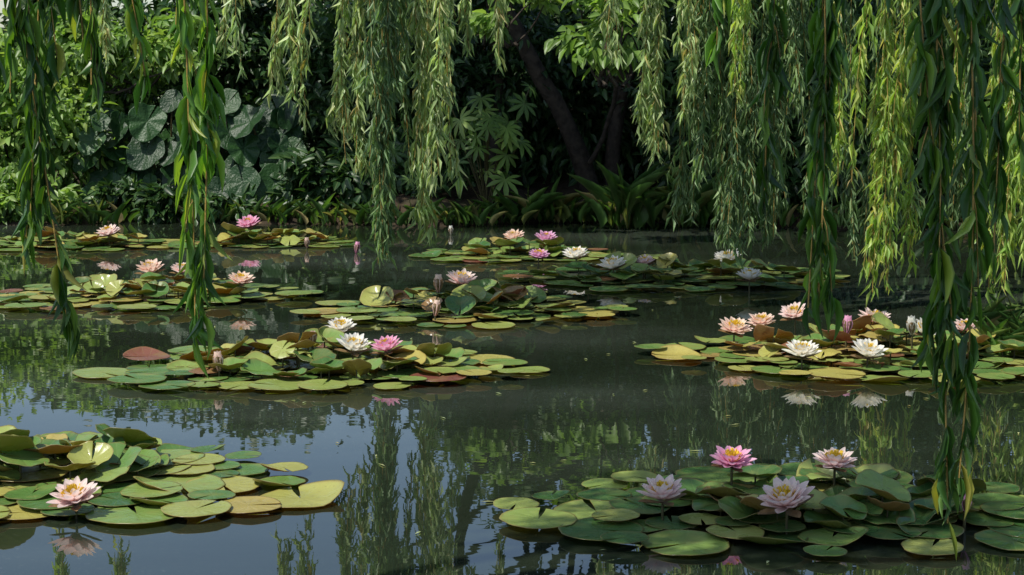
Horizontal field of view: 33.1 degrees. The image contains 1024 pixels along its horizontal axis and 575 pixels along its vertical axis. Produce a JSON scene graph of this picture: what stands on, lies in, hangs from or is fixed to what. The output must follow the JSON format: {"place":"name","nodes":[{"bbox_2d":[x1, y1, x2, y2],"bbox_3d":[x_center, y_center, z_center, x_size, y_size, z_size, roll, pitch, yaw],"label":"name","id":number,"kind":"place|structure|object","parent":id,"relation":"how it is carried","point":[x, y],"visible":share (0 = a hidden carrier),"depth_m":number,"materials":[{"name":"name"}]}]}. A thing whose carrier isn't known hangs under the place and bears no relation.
{"place":"outdoors","nodes":[
{"label":"outdoors","id":0,"kind":"place"},
{"bbox_2d":[0,0,673,27],"label":"sky","id":1,"kind":"structure","parent":0,"point":[1,1],"materials":[{"name":"white"}]},
{"bbox_2d":[0,34,1020,231],"bbox_3d":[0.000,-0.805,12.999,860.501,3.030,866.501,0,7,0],"label":"ground","id":2,"kind":"structure","parent":0,"point":[563,187],"depth_m":19.19,"materials":[{"name":"brown soil"}]},
{"bbox_2d":[0,166,95,224],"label":"broadleaf shrub","id":3,"kind":"object","parent":2,"relation":"on","point":[72,197],"visible":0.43,"depth_m":18.71,"materials":[{"name":"green plant"}]},
{"bbox_2d":[0,8,161,199],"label":"light green shrub","id":4,"kind":"object","parent":2,"relation":"on","point":[75,120],"visible":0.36,"depth_m":19.30,"materials":[{"name":"green plant"}]},
{"bbox_2d":[14,6,230,99],"bbox_3d":[-4.557,-2.689,19.832,2.574,1.110,1.453,0,7,0],"label":"light green shrub","id":5,"kind":"object","parent":2,"relation":"on","point":[162,45],"visible":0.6,"depth_m":19.66,"materials":[{"name":"green plant"}]},
{"bbox_2d":[73,88,305,206],"bbox_3d":[-3.587,-1.481,19.520,2.666,1.545,1.271,0,7,0],"label":"leaved plant","id":6,"kind":"object","parent":2,"relation":"on","point":[252,139],"visible":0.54,"depth_m":19.25,"materials":[{"name":"green plant"}]},
{"bbox_2d":[81,177,324,223],"bbox_3d":[-3.516,-0.906,19.023,2.996,0.648,0.915,0,7,0],"label":"broadleaf shrub","id":7,"kind":"object","parent":2,"relation":"on","point":[157,197],"visible":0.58,"depth_m":18.88,"materials":[{"name":"green plant"}]},
{"bbox_2d":[60,0,398,155],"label":"dark shrub","id":8,"kind":"object","parent":2,"relation":"on","point":[255,36],"visible":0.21,"depth_m":20.60,"materials":[{"name":"green plant"}]},
{"bbox_2d":[263,138,450,209],"bbox_3d":[-1.772,-1.148,19.267,2.193,1.068,1.267,0,7,0],"label":"broadleaf shrub","id":9,"kind":"object","parent":2,"relation":"on","point":[309,176],"visible":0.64,"depth_m":19.03,"materials":[{"name":"green plant"}]},
{"bbox_2d":[240,0,525,191],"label":"dark shrub","id":10,"kind":"object","parent":2,"relation":"on","point":[315,115],"visible":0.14,"depth_m":20.08,"materials":[{"name":"green plant"}]},
{"bbox_2d":[339,141,473,201],"bbox_3d":[-1.173,-1.175,19.172,1.498,0.894,0.701,0,7,0],"label":"palmate leaf plant","id":11,"kind":"object","parent":2,"relation":"on","point":[405,178],"visible":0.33,"depth_m":19.19,"materials":[{"name":"green plant"}]},
{"bbox_2d":[372,0,595,140],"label":"dark shrub","id":12,"kind":"object","parent":2,"relation":"on","point":[540,34],"visible":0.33,"depth_m":20.20,"materials":[{"name":"green plant"}]},
{"bbox_2d":[437,74,537,202],"bbox_3d":[-0.347,-1.588,18.819,1.261,1.573,0.807,0,7,0],"label":"palmate leaf plant","id":13,"kind":"object","parent":2,"relation":"on","point":[503,130],"visible":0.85,"depth_m":18.81,"materials":[{"name":"green plant"}]},
{"bbox_2d":[0,0,994,155],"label":"background trees","id":14,"kind":"object","parent":2,"relation":"on","point":[5,18],"visible":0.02,"depth_m":22.39,"materials":[{"name":"green plant"}]},
{"bbox_2d":[0,192,1021,231],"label":"bank grass","id":15,"kind":"structure","parent":2,"relation":"on","point":[316,213],"depth_m":18.60,"materials":[{"name":"green plant"}]},
{"bbox_2d":[0,0,1023,560],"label":"willow tree","id":16,"kind":"object","parent":2,"relation":"on","point":[934,164],"visible":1,"depth_m":3.97,"materials":[{"name":"green plant"}]},
{"bbox_2d":[471,176,584,220],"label":"iris clump","id":17,"kind":"object","parent":2,"relation":"on","point":[539,200],"visible":0.94,"depth_m":18.61,"materials":[{"name":"green plant"}]},
{"bbox_2d":[45,0,1023,306],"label":"willow tree","id":18,"kind":"object","parent":2,"relation":"on","point":[389,54],"visible":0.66,"depth_m":11.20,"materials":[{"name":"green plant"}]},
{"bbox_2d":[482,0,643,190],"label":"tree trunk","id":19,"kind":"object","parent":2,"relation":"on","point":[582,160],"visible":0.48,"depth_m":19.99,"materials":[{"name":"brown plant"}]},
{"bbox_2d":[463,0,562,48],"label":"overhanging shrub","id":20,"kind":"object","parent":19,"relation":"attached to","point":[480,21],"visible":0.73,"depth_m":16.94,"materials":[{"name":"green plant"}]},
{"bbox_2d":[544,0,675,87],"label":"overhanging shrub","id":21,"kind":"object","parent":19,"relation":"attached to","point":[583,45],"visible":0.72,"depth_m":16.01,"materials":[{"name":"green plant"}]},
{"bbox_2d":[467,0,727,187],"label":"dark shrub","id":22,"kind":"object","parent":2,"relation":"on","point":[547,153],"visible":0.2,"depth_m":21.14,"materials":[{"name":"green plant"}]},
{"bbox_2d":[567,160,672,229],"bbox_3d":[1.214,-0.997,18.194,1.116,0.745,1.196,2,7,19],"label":"iris clump","id":23,"kind":"object","parent":2,"relation":"on","point":[619,202],"visible":1,"depth_m":18.03,"materials":[{"name":"green plant"}]},
{"bbox_2d":[646,162,724,228],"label":"iris clump","id":24,"kind":"object","parent":2,"relation":"on","point":[705,201],"visible":0.48,"depth_m":18.23,"materials":[{"name":"green plant"}]},
{"bbox_2d":[592,0,856,186],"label":"dark shrub","id":25,"kind":"object","parent":2,"relation":"on","point":[670,101],"visible":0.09,"depth_m":19.96,"materials":[{"name":"green plant"}]},
{"bbox_2d":[689,140,858,213],"bbox_3d":[2.860,-1.121,18.886,2.001,1.055,1.359,0,7,0],"label":"broadleaf shrub","id":26,"kind":"object","parent":2,"relation":"on","point":[792,197],"visible":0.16,"depth_m":18.58,"materials":[{"name":"green plant"}]},
{"bbox_2d":[738,0,1020,224],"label":"dark shrub","id":27,"kind":"object","parent":2,"relation":"on","point":[860,157],"visible":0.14,"depth_m":18.33,"materials":[{"name":"green plant"}]},
{"bbox_2d":[963,21,1023,185],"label":"light green shrub","id":28,"kind":"object","parent":2,"relation":"on","point":[988,95],"visible":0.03,"depth_m":17.67,"materials":[{"name":"green plant"}]},
{"bbox_2d":[0,221,1023,574],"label":"pond water","id":29,"kind":"structure","parent":0,"point":[602,397],"depth_m":8.25,"materials":[{"name":"grey liquid"}]},
{"bbox_2d":[46,476,101,518],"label":"water lily flower","id":30,"kind":"object","parent":29,"relation":"on","point":[75,492],"visible":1,"depth_m":6.25,"materials":[{"name":"pink plant"}]},
{"bbox_2d":[0,226,196,250],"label":"lily pad cluster","id":31,"kind":"object","parent":29,"relation":"in","point":[84,241],"visible":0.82,"depth_m":16.21,"materials":[{"name":"green plant"}]},
{"bbox_2d":[96,224,119,245],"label":"water lily flower","id":32,"kind":"object","parent":29,"relation":"on","point":[109,230],"visible":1,"depth_m":16.09,"materials":[{"name":"pink plant"}]},
{"bbox_2d":[134,258,165,274],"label":"water lily flower","id":33,"kind":"object","parent":29,"relation":"on","point":[148,265],"visible":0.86,"depth_m":12.85,"materials":[{"name":"pink plant"}]},
{"bbox_2d":[0,272,323,309],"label":"lily pad cluster","id":34,"kind":"object","parent":29,"relation":"in","point":[106,289],"visible":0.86,"depth_m":12.29,"materials":[{"name":"green plant"}]},
{"bbox_2d":[0,423,344,523],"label":"lily pad cluster","id":35,"kind":"object","parent":29,"relation":"in","point":[122,468],"visible":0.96,"depth_m":6.73,"materials":[{"name":"green plant"}]},
{"bbox_2d":[169,262,185,274],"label":"water lily flower","id":36,"kind":"object","parent":29,"relation":"on","point":[175,267],"visible":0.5,"depth_m":12.87,"materials":[{"name":"pink plant"}]},
{"bbox_2d":[212,351,223,375],"bbox_3d":[-1.554,0.537,9.133,0.059,0.408,0.058,0,7,0],"label":"water lily bud","id":37,"kind":"object","parent":29,"relation":"in","point":[217,356],"visible":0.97,"depth_m":9.10,"materials":[{"name":"beige plant"}]},
{"bbox_2d":[228,270,254,300],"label":"water lily flower","id":38,"kind":"object","parent":29,"relation":"on","point":[242,278],"visible":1,"depth_m":12.30,"materials":[{"name":"pink plant"}]},
{"bbox_2d":[237,215,261,228],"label":"water lily flower","id":39,"kind":"object","parent":29,"relation":"on","point":[249,221],"visible":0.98,"depth_m":16.70,"materials":[{"name":"pink plant"}]},
{"bbox_2d":[163,222,360,247],"bbox_3d":[-2.423,-0.432,16.555,1.969,0.423,1.062,0,7,0],"label":"lily pad cluster","id":40,"kind":"object","parent":29,"relation":"in","point":[234,236],"visible":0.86,"depth_m":16.39,"materials":[{"name":"green plant"}]},
{"bbox_2d":[304,237,309,249],"bbox_3d":[-1.900,-0.284,15.979,0.053,0.368,0.053,0,7,0],"label":"water lily bud","id":41,"kind":"object","parent":29,"relation":"on","point":[306,241],"visible":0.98,"depth_m":15.95,"materials":[{"name":"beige plant"}]},
{"bbox_2d":[72,326,549,390],"bbox_3d":[-1.077,0.442,9.466,2.571,0.415,1.577,0,7,0],"label":"lily pad cluster","id":42,"kind":"object","parent":29,"relation":"in","point":[267,364],"visible":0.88,"depth_m":9.28,"materials":[{"name":"green plant"}]},
{"bbox_2d":[309,330,316,358],"bbox_3d":[-1.098,0.464,9.522,0.047,0.458,0.047,0,7,0],"label":"water lily bud","id":43,"kind":"object","parent":29,"relation":"on","point":[313,338],"visible":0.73,"depth_m":9.49,"materials":[{"name":"brown plant"}]},
{"bbox_2d":[325,316,355,331],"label":"water lily flower","id":44,"kind":"object","parent":29,"relation":"on","point":[341,323],"visible":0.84,"depth_m":9.93,"materials":[{"name":"white plant"}]},
{"bbox_2d":[334,332,371,358],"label":"water lily flower","id":45,"kind":"object","parent":29,"relation":"on","point":[355,342],"visible":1,"depth_m":9.40,"materials":[{"name":"white plant"}]},
{"bbox_2d":[354,242,359,252],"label":"water lily bud","id":46,"kind":"object","parent":29,"relation":"on","point":[356,247],"visible":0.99,"depth_m":15.66,"materials":[{"name":"pink plant"}]},
{"bbox_2d":[370,335,402,360],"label":"water lily flower","id":47,"kind":"object","parent":29,"relation":"in","point":[387,343],"visible":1,"depth_m":9.39,"materials":[{"name":"pink plant"}]},
{"bbox_2d":[432,300,440,321],"bbox_3d":[-0.490,0.280,11.226,0.057,0.408,0.058,0,7,0],"label":"water lily bud","id":48,"kind":"object","parent":29,"relation":"on","point":[436,306],"visible":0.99,"depth_m":11.19,"materials":[{"name":"beige plant"}]},
{"bbox_2d":[433,274,442,297],"bbox_3d":[-0.499,0.165,11.712,0.069,0.517,0.069,0,7,0],"label":"water lily bud","id":49,"kind":"object","parent":29,"relation":"on","point":[438,282],"visible":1,"depth_m":11.67,"materials":[{"name":"beige plant"}]},
{"bbox_2d":[448,225,452,234],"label":"water lily bud","id":50,"kind":"object","parent":29,"relation":"on","point":[450,229],"visible":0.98,"depth_m":17.44,"materials":[{"name":"white plant"}]},
{"bbox_2d":[445,268,476,285],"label":"water lily flower","id":51,"kind":"object","parent":29,"relation":"on","point":[463,276],"visible":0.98,"depth_m":12.10,"materials":[{"name":"pink plant"}]},
{"bbox_2d":[290,278,636,328],"bbox_3d":[-0.363,0.165,11.722,1.940,0.416,1.963,-7,10,-44],"label":"lily pad cluster","id":52,"kind":"object","parent":29,"relation":"in","point":[480,298],"visible":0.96,"depth_m":11.61,"materials":[{"name":"green plant"}]},
{"bbox_2d":[503,229,524,246],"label":"water lily flower","id":53,"kind":"object","parent":29,"relation":"on","point":[511,234],"visible":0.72,"depth_m":15.49,"materials":[{"name":"pink plant"}]},
{"bbox_2d":[408,236,622,261],"bbox_3d":[0.065,-0.277,15.429,1.946,0.388,1.268,-2,7,-17],"label":"lily pad cluster","id":54,"kind":"object","parent":29,"relation":"in","point":[507,249],"visible":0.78,"depth_m":15.27,"materials":[{"name":"green plant"}]},
{"bbox_2d":[38,244,1018,574],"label":"floating leaves","id":55,"kind":"object","parent":29,"relation":"on","point":[692,450],"visible":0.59,"depth_m":7.95,"materials":[{"name":"green plant"}]},
{"bbox_2d":[528,248,549,269],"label":"water lily flower","id":56,"kind":"object","parent":29,"relation":"on","point":[539,253],"visible":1,"depth_m":14.26,"materials":[{"name":"pink plant"}]},
{"bbox_2d":[534,230,557,241],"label":"water lily flower","id":57,"kind":"object","parent":29,"relation":"on","point":[549,235],"visible":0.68,"depth_m":15.47,"materials":[{"name":"pink plant"}]},
{"bbox_2d":[562,246,588,260],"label":"water lily flower","id":58,"kind":"object","parent":29,"relation":"on","point":[576,253],"visible":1,"depth_m":14.20,"materials":[{"name":"white plant"}]},
{"bbox_2d":[596,255,626,277],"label":"water lily flower","id":59,"kind":"object","parent":29,"relation":"on","point":[613,262],"visible":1,"depth_m":13.37,"materials":[{"name":"white plant"}]},
{"bbox_2d":[635,254,654,276],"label":"water lily flower","id":60,"kind":"object","parent":29,"relation":"in","point":[645,259],"visible":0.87,"depth_m":13.62,"materials":[{"name":"pink plant"}]},
{"bbox_2d":[636,474,686,519],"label":"water lily flower","id":61,"kind":"object","parent":29,"relation":"in","point":[659,488],"visible":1,"depth_m":6.17,"materials":[{"name":"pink plant"}]},
{"bbox_2d":[497,251,849,291],"bbox_3d":[1.283,-0.065,13.589,2.813,0.416,1.659,0,7,0],"label":"lily pad cluster","id":62,"kind":"object","parent":29,"relation":"in","point":[670,269],"visible":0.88,"depth_m":13.46,"materials":[{"name":"green plant"}]},
{"bbox_2d":[714,248,740,273],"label":"water lily flower","id":63,"kind":"object","parent":29,"relation":"on","point":[720,255],"visible":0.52,"depth_m":13.74,"materials":[{"name":"white plant"}]},
{"bbox_2d":[710,445,756,485],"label":"water lily flower","id":64,"kind":"object","parent":29,"relation":"on","point":[735,459],"visible":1,"depth_m":6.41,"materials":[{"name":"pink plant"}]},
{"bbox_2d":[718,316,752,345],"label":"water lily flower","id":65,"kind":"object","parent":29,"relation":"on","point":[736,327],"visible":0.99,"depth_m":9.99,"materials":[{"name":"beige plant"}]},
{"bbox_2d":[736,267,762,293],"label":"water lily flower","id":66,"kind":"object","parent":29,"relation":"on","point":[747,274],"visible":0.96,"depth_m":12.68,"materials":[{"name":"white plant"}]},
{"bbox_2d":[493,458,1023,555],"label":"lily pad cluster","id":67,"kind":"object","parent":29,"relation":"in","point":[856,507],"visible":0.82,"depth_m":6.16,"materials":[{"name":"green plant"}]},
{"bbox_2d":[746,312,774,326],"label":"water lily flower","id":68,"kind":"object","parent":29,"relation":"in","point":[763,318],"visible":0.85,"depth_m":10.28,"materials":[{"name":"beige plant"}]},
{"bbox_2d":[757,476,814,534],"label":"water lily flower","id":69,"kind":"object","parent":29,"relation":"on","point":[786,495],"visible":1,"depth_m":5.97,"materials":[{"name":"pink plant"}]},
{"bbox_2d":[779,302,805,334],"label":"water lily flower","id":70,"kind":"object","parent":29,"relation":"on","point":[790,311],"visible":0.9,"depth_m":10.51,"materials":[{"name":"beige plant"}]},
{"bbox_2d":[782,339,821,369],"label":"water lily flower","id":71,"kind":"object","parent":29,"relation":"on","point":[801,349],"visible":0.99,"depth_m":9.31,"materials":[{"name":"white plant"}]},
{"bbox_2d":[634,312,1023,381],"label":"lily pad cluster","id":72,"kind":"object","parent":29,"relation":"in","point":[765,344],"visible":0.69,"depth_m":9.69,"materials":[{"name":"green plant"}]},
{"bbox_2d":[812,447,857,485],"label":"water lily flower","id":73,"kind":"object","parent":29,"relation":"on","point":[834,459],"visible":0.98,"depth_m":6.39,"materials":[{"name":"pink plant"}]},
{"bbox_2d":[842,315,852,346],"bbox_3d":[1.927,0.400,9.924,0.063,0.488,0.062,0,7,0],"label":"water lily bud","id":74,"kind":"object","parent":29,"relation":"on","point":[847,323],"visible":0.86,"depth_m":9.88,"materials":[{"name":"pink plant"}]},
{"bbox_2d":[850,338,888,373],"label":"water lily flower","id":75,"kind":"object","parent":29,"relation":"on","point":[868,349],"visible":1,"depth_m":9.29,"materials":[{"name":"white plant"}]},
{"bbox_2d":[858,307,890,331],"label":"water lily flower","id":76,"kind":"object","parent":29,"relation":"on","point":[868,311],"visible":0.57,"depth_m":10.35,"materials":[{"name":"beige plant"}]},
{"bbox_2d":[906,315,916,355],"bbox_3d":[2.292,0.401,9.911,0.064,0.488,0.062,-3,8,-25],"label":"water lily bud","id":77,"kind":"object","parent":29,"relation":"on","point":[911,323],"visible":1,"depth_m":9.88,"materials":[{"name":"white plant"}]},
{"bbox_2d":[914,317,935,335],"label":"water lily flower","id":78,"kind":"object","parent":29,"relation":"on","point":[919,325],"visible":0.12,"depth_m":9.98,"materials":[{"name":"white plant"}]},
{"bbox_2d":[954,318,976,334],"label":"water lily flower","id":79,"kind":"object","parent":29,"relation":"in","point":[960,325],"visible":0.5,"depth_m":10.14,"materials":[{"name":"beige plant"}]},
{"bbox_2d":[961,496,972,531],"bbox_3d":[1.606,0.918,6.106,0.038,0.389,0.037,0,7,0],"label":"water lily bud","id":80,"kind":"object","parent":29,"relation":"in","point":[963,507],"visible":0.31,"depth_m":6.09,"materials":[{"name":"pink plant"}]},
{"bbox_2d":[918,289,1023,353],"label":"water rushes","id":81,"kind":"object","parent":29,"relation":"on","point":[1000,320],"visible":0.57,"depth_m":10.37,"materials":[{"name":"green plant"}]}
]}

